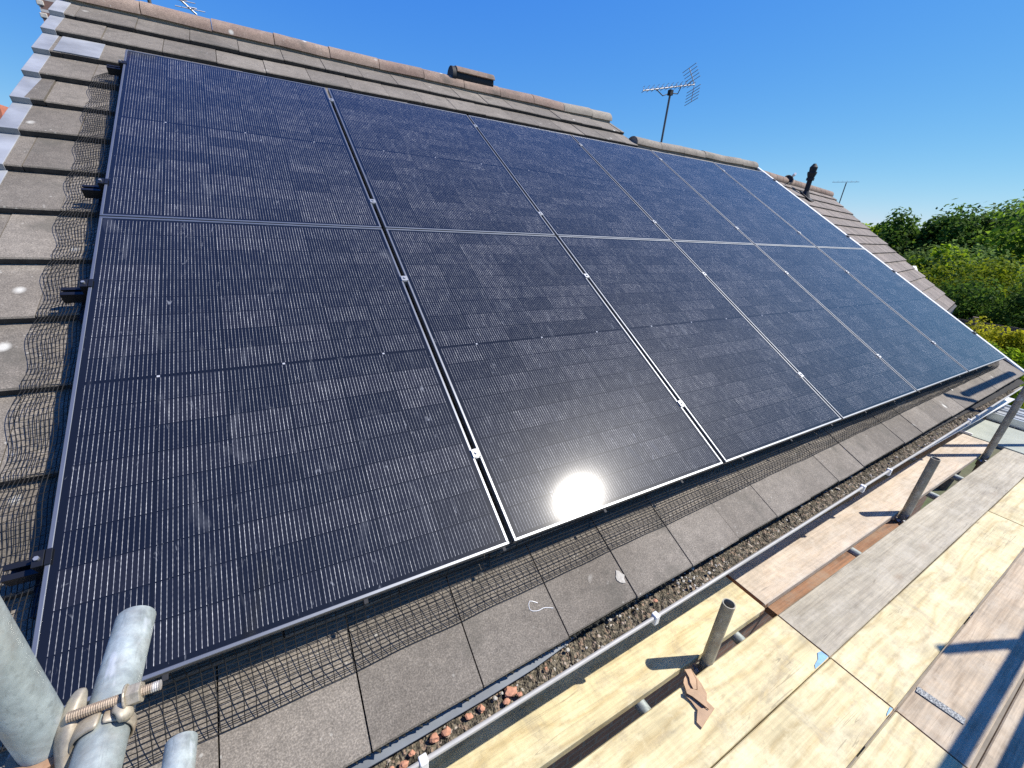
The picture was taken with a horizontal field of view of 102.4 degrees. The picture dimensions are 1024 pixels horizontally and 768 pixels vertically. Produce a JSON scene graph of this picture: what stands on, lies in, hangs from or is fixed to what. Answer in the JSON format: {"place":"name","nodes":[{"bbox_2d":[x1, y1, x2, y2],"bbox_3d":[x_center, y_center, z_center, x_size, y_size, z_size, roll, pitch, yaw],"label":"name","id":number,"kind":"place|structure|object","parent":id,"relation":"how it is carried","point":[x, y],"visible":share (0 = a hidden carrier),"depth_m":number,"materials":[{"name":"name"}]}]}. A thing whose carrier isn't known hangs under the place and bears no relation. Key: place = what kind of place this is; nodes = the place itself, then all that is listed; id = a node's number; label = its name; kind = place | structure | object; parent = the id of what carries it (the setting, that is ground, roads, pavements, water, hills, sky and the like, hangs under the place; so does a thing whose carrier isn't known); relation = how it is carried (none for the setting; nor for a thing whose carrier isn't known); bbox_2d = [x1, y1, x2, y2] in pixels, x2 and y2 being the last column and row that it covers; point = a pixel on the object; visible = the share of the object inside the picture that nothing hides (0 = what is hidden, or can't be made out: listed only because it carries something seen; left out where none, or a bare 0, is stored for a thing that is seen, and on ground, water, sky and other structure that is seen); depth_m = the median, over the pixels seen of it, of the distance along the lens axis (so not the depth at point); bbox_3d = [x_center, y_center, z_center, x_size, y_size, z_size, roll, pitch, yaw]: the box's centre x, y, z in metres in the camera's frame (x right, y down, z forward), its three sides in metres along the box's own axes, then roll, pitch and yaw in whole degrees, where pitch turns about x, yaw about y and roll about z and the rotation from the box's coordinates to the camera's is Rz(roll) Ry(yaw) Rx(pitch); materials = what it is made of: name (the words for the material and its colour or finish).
{"place":"outdoors","nodes":[
{"label":"outdoors","id":0,"kind":"place"},
{"bbox_2d":[0,105,8,118],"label":"house","id":1,"kind":"structure","parent":0,"point":[3,109],"depth_m":11.55,"materials":[{"name":"red brick"}]},
{"bbox_2d":[0,0,1023,227],"label":"sky","id":2,"kind":"structure","parent":0,"point":[918,105],"materials":[{"name":"blue"}]},
{"bbox_2d":[763,170,956,313],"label":"house","id":3,"kind":"structure","parent":0,"point":[827,206],"depth_m":10.72,"materials":[{"name":"tile"}]},
{"bbox_2d":[785,173,796,183],"bbox_3d":[6.873,-5.048,10.225,0.237,0.311,0.607,16,26,26],"label":"satellite dish","id":4,"kind":"object","parent":3,"relation":"on","point":[790,178],"visible":0.73,"depth_m":10.15,"materials":[{"name":"black metal"}]},
{"bbox_2d":[799,164,817,201],"bbox_3d":[7.368,-4.953,10.160,0.300,0.860,0.310,-15,30,-38],"label":"vent pipe","id":5,"kind":"object","parent":3,"relation":"on","point":[811,174],"visible":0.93,"depth_m":10.13,"materials":[{"name":"black plastic"}]},
{"bbox_2d":[847,548,1023,767],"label":"path","id":6,"kind":"structure","parent":0,"point":[989,736],"depth_m":3.97,"materials":[{"name":"brown wood"}]},
{"bbox_2d":[0,596,64,766],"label":"scaffold standard","id":7,"kind":"object","parent":6,"relation":"on","point":[32,707],"visible":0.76,"depth_m":0.45,"materials":[{"name":"grey metal"}]},
{"bbox_2d":[4,680,161,767],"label":"coupler","id":8,"kind":"object","parent":7,"relation":"attached to","point":[80,717],"visible":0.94,"depth_m":0.49,"materials":[{"name":"metal"}]},
{"bbox_2d":[68,605,155,767],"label":"guard tube","id":9,"kind":"object","parent":8,"relation":"attached to","point":[102,745],"visible":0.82,"depth_m":0.54,"materials":[{"name":"grey metal"}]},
{"bbox_2d":[161,731,197,767],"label":"guard tube","id":10,"kind":"object","parent":7,"relation":"attached to","point":[180,750],"visible":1,"depth_m":0.72,"materials":[{"name":"silver metal"}]},
{"bbox_3d":[1.887,1.106,2.319,9.300,0.048,0.058,-9,26,-29],"label":"ledger tube","id":11,"kind":"object","parent":7,"relation":"attached to","visible":0},
{"bbox_2d":[634,699,650,715],"bbox_3d":[0.680,1.383,1.317,0.048,0.048,1.360,-9,26,-29],"label":"transom tube","id":12,"kind":"object","parent":11,"relation":"on","point":[642,707],"visible":0.18,"depth_m":1.58,"materials":[{"name":"silver metal"}]},
{"bbox_2d":[429,576,764,767],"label":"scaffold board","id":13,"kind":"object","parent":12,"relation":"on","point":[552,723],"visible":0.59,"depth_m":1.58,"materials":[{"name":"brown wood"}]},
{"bbox_2d":[691,662,699,674],"bbox_3d":[0.811,1.245,1.735,0.089,0.115,0.106,-9,26,-29],"label":"coupler","id":14,"kind":"object","parent":11,"relation":"attached to","point":[696,671],"visible":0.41,"depth_m":1.73,"materials":[{"name":"metal"}]},
{"bbox_2d":[729,632,864,756],"bbox_3d":[1.212,1.298,1.613,0.048,0.048,1.360,-9,26,-29],"label":"transom tube","id":15,"kind":"object","parent":11,"relation":"on","point":[737,637],"visible":0.07,"depth_m":1.87,"materials":[{"name":"silver metal"}]},
{"bbox_2d":[572,616,828,767],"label":"scaffold board","id":16,"kind":"object","parent":15,"relation":"on","point":[752,681],"visible":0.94,"depth_m":1.55,"materials":[{"name":"brown wood"}]},
{"bbox_2d":[683,669,714,728],"bbox_3d":[0.710,1.193,1.573,0.094,0.021,0.204,2,23,-5],"label":"card scrap","id":17,"kind":"object","parent":16,"relation":"on","point":[696,694],"visible":1,"depth_m":1.56,"materials":[{"name":"brown cardboard"}]},
{"bbox_2d":[713,659,892,767],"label":"scaffold board","id":18,"kind":"object","parent":15,"relation":"on","point":[830,713],"visible":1,"depth_m":1.51,"materials":[{"name":"brown wood"}]},
{"bbox_2d":[849,712,964,767],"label":"scaffold board","id":19,"kind":"object","parent":15,"relation":"on","point":[898,741],"visible":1,"depth_m":1.46,"materials":[{"name":"brown wood"}]},
{"bbox_2d":[765,519,900,617],"bbox_3d":[1.947,1.050,2.382,1.480,0.038,0.142,-9,26,-29],"label":"timber","id":20,"kind":"object","parent":11,"relation":"on","point":[789,598],"visible":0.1,"depth_m":2.29,"materials":[{"name":"brown wood"}]},
{"bbox_2d":[726,434,988,607],"bbox_3d":[2.773,0.789,2.979,3.702,0.039,0.220,-9,26,-29],"label":"scaffold board","id":21,"kind":"object","parent":20,"relation":"on","point":[772,574],"visible":0.78,"depth_m":2.54,"materials":[{"name":"wood"}]},
{"bbox_2d":[957,419,1023,454],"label":"deck sheet","id":22,"kind":"object","parent":21,"relation":"on","point":[1012,439],"visible":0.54,"depth_m":3.97,"materials":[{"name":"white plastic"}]},
{"bbox_2d":[894,517,905,523],"bbox_3d":[2.613,0.951,2.753,0.089,0.115,0.106,-9,26,-29],"label":"coupler","id":23,"kind":"object","parent":11,"relation":"attached to","point":[898,520],"visible":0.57,"depth_m":2.74,"materials":[{"name":"metal"}]},
{"bbox_2d":[848,547,969,624],"bbox_3d":[2.216,1.138,2.173,0.048,0.048,1.360,-9,26,-29],"label":"transom tube","id":24,"kind":"object","parent":11,"relation":"on","point":[854,552],"visible":0.11,"depth_m":2.43,"materials":[{"name":"silver metal"}]},
{"bbox_2d":[830,511,1023,711],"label":"scaffold board","id":25,"kind":"object","parent":24,"relation":"on","point":[888,653],"visible":0.98,"depth_m":2.02,"materials":[{"name":"brown wood"}]},
{"bbox_2d":[893,550,1023,767],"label":"scaffold board","id":26,"kind":"object","parent":24,"relation":"on","point":[973,674],"visible":0.96,"depth_m":1.74,"materials":[{"name":"wood"}]},
{"bbox_2d":[916,687,965,724],"bbox_3d":[1.679,1.258,1.616,0.034,0.002,0.140,-12,28,-34],"label":"steel strip","id":27,"kind":"object","parent":26,"relation":"on","point":[941,705],"visible":1,"depth_m":1.61,"materials":[{"name":"silver metal"}]},
{"bbox_2d":[976,679,1023,767],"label":"scaffold board","id":28,"kind":"object","parent":24,"relation":"on","point":[1004,748],"visible":1,"depth_m":1.52,"materials":[{"name":"wood"}]},
{"bbox_2d":[882,474,939,499],"bbox_3d":[3.306,0.964,2.780,0.048,0.048,1.360,-9,26,-29],"label":"transom tube","id":29,"kind":"object","parent":11,"relation":"on","point":[932,495],"visible":0.1,"depth_m":3.06,"materials":[{"name":"silver metal"}]},
{"bbox_2d":[908,457,963,481],"bbox_3d":[3.765,0.890,3.035,0.048,0.048,1.360,-9,26,-29],"label":"transom tube","id":30,"kind":"object","parent":11,"relation":"on","point":[956,477],"visible":0.12,"depth_m":3.32,"materials":[{"name":"silver metal"}]},
{"bbox_2d":[777,448,1023,659],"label":"scaffold board","id":31,"kind":"object","parent":30,"relation":"on","point":[831,615],"visible":0.9,"depth_m":2.33,"materials":[{"name":"wood"}]},
{"bbox_2d":[989,478,1023,525],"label":"scaffold board","id":32,"kind":"object","parent":30,"relation":"on","point":[1009,505],"visible":0.96,"depth_m":2.90,"materials":[{"name":"brown wood"}]},
{"bbox_2d":[975,459,986,465],"bbox_3d":[4.117,0.710,3.593,0.089,0.115,0.106,-9,26,-29],"label":"coupler","id":33,"kind":"object","parent":11,"relation":"attached to","point":[979,462],"visible":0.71,"depth_m":3.60,"materials":[{"name":"metal"}]},
{"bbox_2d":[986,405,1023,429],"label":"staging board","id":34,"kind":"object","parent":11,"relation":"on","point":[998,415],"visible":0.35,"depth_m":4.27,"materials":[{"name":"metal"}]},
{"bbox_2d":[698,598,735,671],"bbox_3d":[0.743,2.126,2.134,0.048,2.780,0.048,-9,26,-29],"label":"scaffold standard","id":35,"kind":"object","parent":6,"relation":"on","point":[719,628],"visible":0.57,"depth_m":1.64,"materials":[{"name":"grey metal"}]},
{"bbox_2d":[897,456,940,520],"bbox_3d":[2.548,1.788,3.132,0.048,2.878,0.048,-9,26,-29],"label":"scaffold standard","id":36,"kind":"object","parent":6,"relation":"on","point":[929,470],"visible":0.26,"depth_m":2.65,"materials":[{"name":"grey metal"}]},
{"bbox_2d":[972,386,1023,470],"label":"scaffold standard","id":37,"kind":"object","parent":6,"relation":"on","point":[1003,427],"visible":0.25,"depth_m":3.46,"materials":[{"name":"grey metal"}]},
{"bbox_2d":[920,447,1001,509],"bbox_3d":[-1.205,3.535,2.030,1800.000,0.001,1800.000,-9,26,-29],"label":"ground","id":38,"kind":"structure","parent":0,"point":[966,471],"depth_m":8.04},
{"bbox_2d":[36,0,55,21],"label":"chimney","id":39,"kind":"object","parent":38,"relation":"on","point":[44,5],"visible":0.16,"depth_m":3.09,"materials":[{"name":"brick"}]},
{"bbox_2d":[0,0,1023,767],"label":"house","id":40,"kind":"structure","parent":38,"relation":"on","point":[386,706],"depth_m":1.60,"materials":[{"name":"concrete"}]},
{"bbox_2d":[0,72,121,752],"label":"wire mesh","id":41,"kind":"object","parent":40,"relation":"on","point":[67,333],"visible":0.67,"depth_m":1.36,"materials":[{"name":"black metal"}]},
{"bbox_2d":[147,0,204,14],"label":"tv aerial","id":42,"kind":"object","parent":40,"relation":"attached to","point":[184,3],"visible":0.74,"depth_m":4.22,"materials":[{"name":"silver metal"}]},
{"bbox_2d":[106,60,775,180],"bbox_3d":[0.657,-2.345,4.133,7.045,0.124,0.210,-9,56,-29],"label":"mounting rail","id":43,"kind":"object","parent":40,"relation":"attached to","point":[114,70],"visible":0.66,"depth_m":2.44,"materials":[{"name":"metal"}]},
{"bbox_2d":[81,178,849,237],"bbox_3d":[1.173,-1.327,3.499,7.045,0.124,0.210,-9,56,-29],"label":"mounting rail","id":44,"kind":"object","parent":40,"relation":"attached to","point":[92,191],"visible":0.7,"depth_m":1.81,"materials":[{"name":"metal"}]},
{"bbox_2d":[100,49,381,227],"bbox_3d":[-1.551,-1.447,2.398,1.134,0.034,1.762,-9,56,-29],"label":"solar panel","id":45,"kind":"object","parent":44,"relation":"attached to","point":[195,141],"visible":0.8,"depth_m":2.25,"materials":[{"name":"black glass"}]},
{"bbox_2d":[328,88,554,235],"bbox_3d":[-0.552,-1.607,2.953,1.134,0.034,1.762,-9,56,-29],"label":"solar panel","id":46,"kind":"object","parent":44,"relation":"attached to","point":[425,168],"visible":0.87,"depth_m":2.83,"materials":[{"name":"blue glass"}]},
{"bbox_2d":[468,115,669,240],"bbox_3d":[0.446,-1.768,3.512,1.134,0.034,1.762,-9,56,-29],"label":"solar panel","id":47,"kind":"object","parent":44,"relation":"attached to","point":[568,185],"visible":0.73,"depth_m":3.41,"materials":[{"name":"blue glass"}]},
{"bbox_2d":[572,135,752,243],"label":"solar panel","id":48,"kind":"object","parent":44,"relation":"attached to","point":[668,200],"visible":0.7,"depth_m":3.97,"materials":[{"name":"blue glass"}]},
{"bbox_2d":[651,150,815,246],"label":"solar panel","id":49,"kind":"object","parent":44,"relation":"attached to","point":[748,214],"visible":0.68,"depth_m":4.54,"materials":[{"name":"blue glass"}]},
{"bbox_2d":[714,163,863,248],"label":"solar panel","id":50,"kind":"object","parent":44,"relation":"attached to","point":[812,226],"visible":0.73,"depth_m":5.11,"materials":[{"name":"blue glass"}]},
{"bbox_2d":[447,65,494,86],"bbox_3d":[-0.447,-3.335,4.514,0.495,0.178,0.180,-9,26,-29],"label":"ridge terminal","id":51,"kind":"object","parent":40,"relation":"on","point":[467,74],"visible":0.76,"depth_m":4.43,"materials":[{"name":"black plastic"}]},
{"bbox_2d":[59,270,895,322],"bbox_3d":[1.440,-0.801,3.171,7.045,0.124,0.210,-9,56,-29],"label":"mounting rail","id":52,"kind":"object","parent":40,"relation":"attached to","point":[72,294],"visible":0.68,"depth_m":1.48,"materials":[{"name":"metal"}]},
{"bbox_2d":[31,216,508,706],"bbox_3d":[-0.851,-0.067,1.539,1.134,0.034,1.762,-9,56,-29],"label":"solar panel","id":53,"kind":"object","parent":52,"relation":"attached to","point":[265,435],"visible":0.81,"depth_m":1.33,"materials":[{"name":"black glass"}]},
{"bbox_2d":[385,229,722,543],"bbox_3d":[0.147,-0.227,2.096,1.134,0.034,1.762,-9,56,-29],"label":"solar panel","id":54,"kind":"object","parent":52,"relation":"attached to","point":[569,407],"visible":1,"depth_m":1.93,"materials":[{"name":"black glass"}]},
{"bbox_2d":[673,241,915,420],"bbox_3d":[2.144,-0.545,3.207,1.134,0.034,1.762,-9,56,-29],"label":"solar panel","id":55,"kind":"object","parent":52,"relation":"attached to","point":[839,366],"visible":0.81,"depth_m":3.09,"materials":[{"name":"blue glass"}]},
{"bbox_2d":[755,244,967,392],"bbox_3d":[3.142,-0.706,3.764,1.134,0.034,1.762,-9,56,-29],"label":"solar panel","id":56,"kind":"object","parent":52,"relation":"attached to","point":[911,355],"visible":0.83,"depth_m":3.67,"materials":[{"name":"blue glass"}]},
{"bbox_2d":[0,331,976,619],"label":"mounting rail","id":57,"kind":"object","parent":40,"relation":"attached to","point":[30,569],"visible":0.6,"depth_m":0.99,"materials":[{"name":"metal"}]},
{"bbox_2d":[557,236,840,464],"bbox_3d":[1.146,-0.387,2.651,1.134,0.034,1.762,-9,56,-29],"label":"solar panel","id":58,"kind":"object","parent":57,"relation":"attached to","point":[735,382],"visible":0.88,"depth_m":2.52,"materials":[{"name":"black glass"}]},
{"bbox_2d":[817,247,1005,372],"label":"solar panel","id":59,"kind":"object","parent":57,"relation":"attached to","point":[961,344],"visible":0.84,"depth_m":4.23,"materials":[{"name":"blue glass"}]},
{"bbox_2d":[122,359,1004,767],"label":"wire mesh","id":60,"kind":"object","parent":40,"relation":"on","point":[756,455],"visible":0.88,"depth_m":1.29,"materials":[{"name":"black metal"}]},
{"bbox_2d":[616,570,625,582],"bbox_3d":[0.407,0.724,1.546,0.038,0.023,0.039,5,23,1],"label":"flake","id":61,"kind":"object","parent":40,"relation":"on","point":[620,577],"visible":1,"depth_m":1.54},
{"bbox_2d":[641,63,700,141],"bbox_3d":[2.413,-4.009,6.624,1.098,1.994,0.420,-9,26,-29],"label":"tv aerial","id":62,"kind":"object","parent":40,"relation":"attached to","point":[670,93],"visible":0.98,"depth_m":6.47,"materials":[{"name":"grey metal"}]},
{"bbox_2d":[369,389,1014,767],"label":"gutter","id":63,"kind":"object","parent":40,"relation":"on","point":[594,638],"visible":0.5,"depth_m":1.61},
{"bbox_2d":[399,760,408,767],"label":"terracotta crumb","id":64,"kind":"object","parent":63,"relation":"on","point":[404,764],"visible":1,"depth_m":1.07,"materials":[{"name":"orange ceramic"}]},
{"bbox_2d":[408,750,415,756],"bbox_3d":[-0.268,0.987,1.101,0.018,0.008,0.014,-9,26,-29],"label":"terracotta crumb","id":65,"kind":"object","parent":63,"relation":"on","point":[411,753],"visible":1,"depth_m":1.10,"materials":[{"name":"orange ceramic"}]},
{"bbox_2d":[430,732,438,743],"bbox_3d":[-0.215,0.975,1.134,0.026,0.018,0.023,-9,26,-29],"label":"terracotta crumb","id":66,"kind":"object","parent":63,"relation":"on","point":[434,737],"visible":1,"depth_m":1.13,"materials":[{"name":"orange ceramic"}]},
{"bbox_2d":[441,726,450,736],"bbox_3d":[-0.183,0.971,1.149,0.023,0.016,0.026,22,29,35],"label":"terracotta crumb","id":67,"kind":"object","parent":63,"relation":"on","point":[446,732],"visible":1,"depth_m":1.15,"materials":[{"name":"orange ceramic"}]},
{"bbox_2d":[465,712,472,719],"bbox_3d":[-0.124,0.959,1.188,0.024,0.014,0.018,-9,26,-29],"label":"terracotta crumb","id":68,"kind":"object","parent":63,"relation":"on","point":[468,716],"visible":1,"depth_m":1.18,"materials":[{"name":"orange ceramic"}]},
{"bbox_2d":[477,704,484,713],"bbox_3d":[-0.091,0.952,1.210,0.022,0.018,0.018,20,28,33],"label":"terracotta crumb","id":69,"kind":"object","parent":63,"relation":"on","point":[480,708],"visible":1,"depth_m":1.21,"materials":[{"name":"orange ceramic"}]},
{"bbox_2d":[503,698,510,704],"bbox_3d":[-0.017,0.950,1.230,0.018,0.012,0.022,19,27,32],"label":"terracotta crumb","id":70,"kind":"object","parent":63,"relation":"on","point":[506,701],"visible":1,"depth_m":1.23,"materials":[{"name":"orange ceramic"}]},
{"bbox_2d":[504,686,516,697],"bbox_3d":[-0.004,0.938,1.256,0.040,0.020,0.034,3,23,-4],"label":"terracotta crumb","id":71,"kind":"object","parent":63,"relation":"on","point":[510,691],"visible":1,"depth_m":1.25,"materials":[{"name":"orange ceramic"}]},
{"bbox_2d":[876,216,922,229],"bbox_3d":[26.642,-8.285,28.991,7.770,6.636,8.422,8,23,9],"label":"tree","id":72,"kind":"object","parent":38,"relation":"on","point":[905,223],"depth_m":27.89,"materials":[{"name":"green plant"}]},
{"bbox_2d":[863,223,936,257],"bbox_3d":[20.114,-5.836,23.469,5.814,6.239,6.613,13,24,19],"label":"tree","id":73,"kind":"object","parent":38,"relation":"on","point":[874,230],"visible":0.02,"depth_m":22.26,"materials":[{"name":"green plant"}]},
{"bbox_2d":[875,203,995,259],"bbox_3d":[21.493,-4.998,21.940,5.935,8.600,5.290,15,25,23],"label":"tree","id":74,"kind":"object","parent":38,"relation":"on","point":[897,232],"visible":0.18,"depth_m":20.50,"materials":[{"name":"green plant"}]},
{"bbox_2d":[906,244,982,283],"bbox_3d":[18.456,-3.302,18.651,3.770,5.823,4.737,-9,26,-29],"label":"tree","id":75,"kind":"object","parent":38,"relation":"on","point":[921,260],"visible":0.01,"depth_m":17.46,"materials":[{"name":"green plant"}]},
{"bbox_2d":[899,237,1023,294],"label":"willow tree","id":76,"kind":"object","parent":38,"relation":"on","point":[985,254],"visible":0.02,"depth_m":17.04,"materials":[{"name":"green plant"}]},
{"bbox_2d":[912,250,1012,288],"bbox_3d":[16.000,-2.429,15.641,4.102,5.123,4.555,-9,26,-29],"label":"bush","id":77,"kind":"object","parent":38,"relation":"on","point":[965,271],"visible":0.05,"depth_m":15.10,"materials":[{"name":"green plant"}]},
{"bbox_2d":[916,196,1023,248],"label":"tree","id":78,"kind":"object","parent":38,"relation":"on","point":[1007,223],"visible":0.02,"depth_m":20.28,"materials":[{"name":"green plant"}]},
{"bbox_2d":[920,199,1023,239],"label":"tree","id":79,"kind":"object","parent":38,"relation":"on","point":[1012,212],"visible":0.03,"depth_m":28.14,"materials":[{"name":"green plant"}]},
{"bbox_2d":[933,251,1023,305],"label":"bush","id":80,"kind":"object","parent":38,"relation":"on","point":[1005,276],"visible":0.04,"depth_m":13.35,"materials":[{"name":"green plant"}]},
{"bbox_2d":[936,275,1023,327],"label":"bush","id":81,"kind":"object","parent":38,"relation":"on","point":[956,296],"visible":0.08,"depth_m":12.72,"materials":[{"name":"green plant"}]},
{"bbox_2d":[937,346,1023,490],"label":"bush","id":82,"kind":"object","parent":38,"relation":"on","point":[1019,361],"visible":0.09,"depth_m":6.46,"materials":[{"name":"green plant"}]},
{"bbox_2d":[948,275,1023,331],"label":"bush","id":83,"kind":"object","parent":38,"relation":"on","point":[996,315],"visible":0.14,"depth_m":12.05,"materials":[{"name":"green plant"}]},
{"bbox_2d":[958,317,1023,431],"bbox_3d":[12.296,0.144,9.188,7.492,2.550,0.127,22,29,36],"label":"hedge","id":84,"kind":"object","parent":38,"relation":"on","point":[963,321],"visible":0.15,"depth_m":9.73,"materials":[{"name":"green plant"}]},
{"bbox_2d":[965,316,1023,358],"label":"golden conifer","id":85,"kind":"object","parent":38,"relation":"on","point":[1011,340],"visible":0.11,"depth_m":7.65,"materials":[{"name":"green plant"}]},
{"bbox_2d":[988,341,1000,349],"bbox_3d":[8.331,0.428,7.749,0.754,2.610,0.670,18,27,30],"label":"bush","id":86,"kind":"object","parent":38,"relation":"on","point":[994,345],"depth_m":7.17,"materials":[{"name":"green plant"}]},
{"bbox_2d":[967,189,1023,283],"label":"tree","id":87,"kind":"object","parent":38,"relation":"on","point":[1012,238],"visible":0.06,"depth_m":17.95,"materials":[{"name":"green plant"}]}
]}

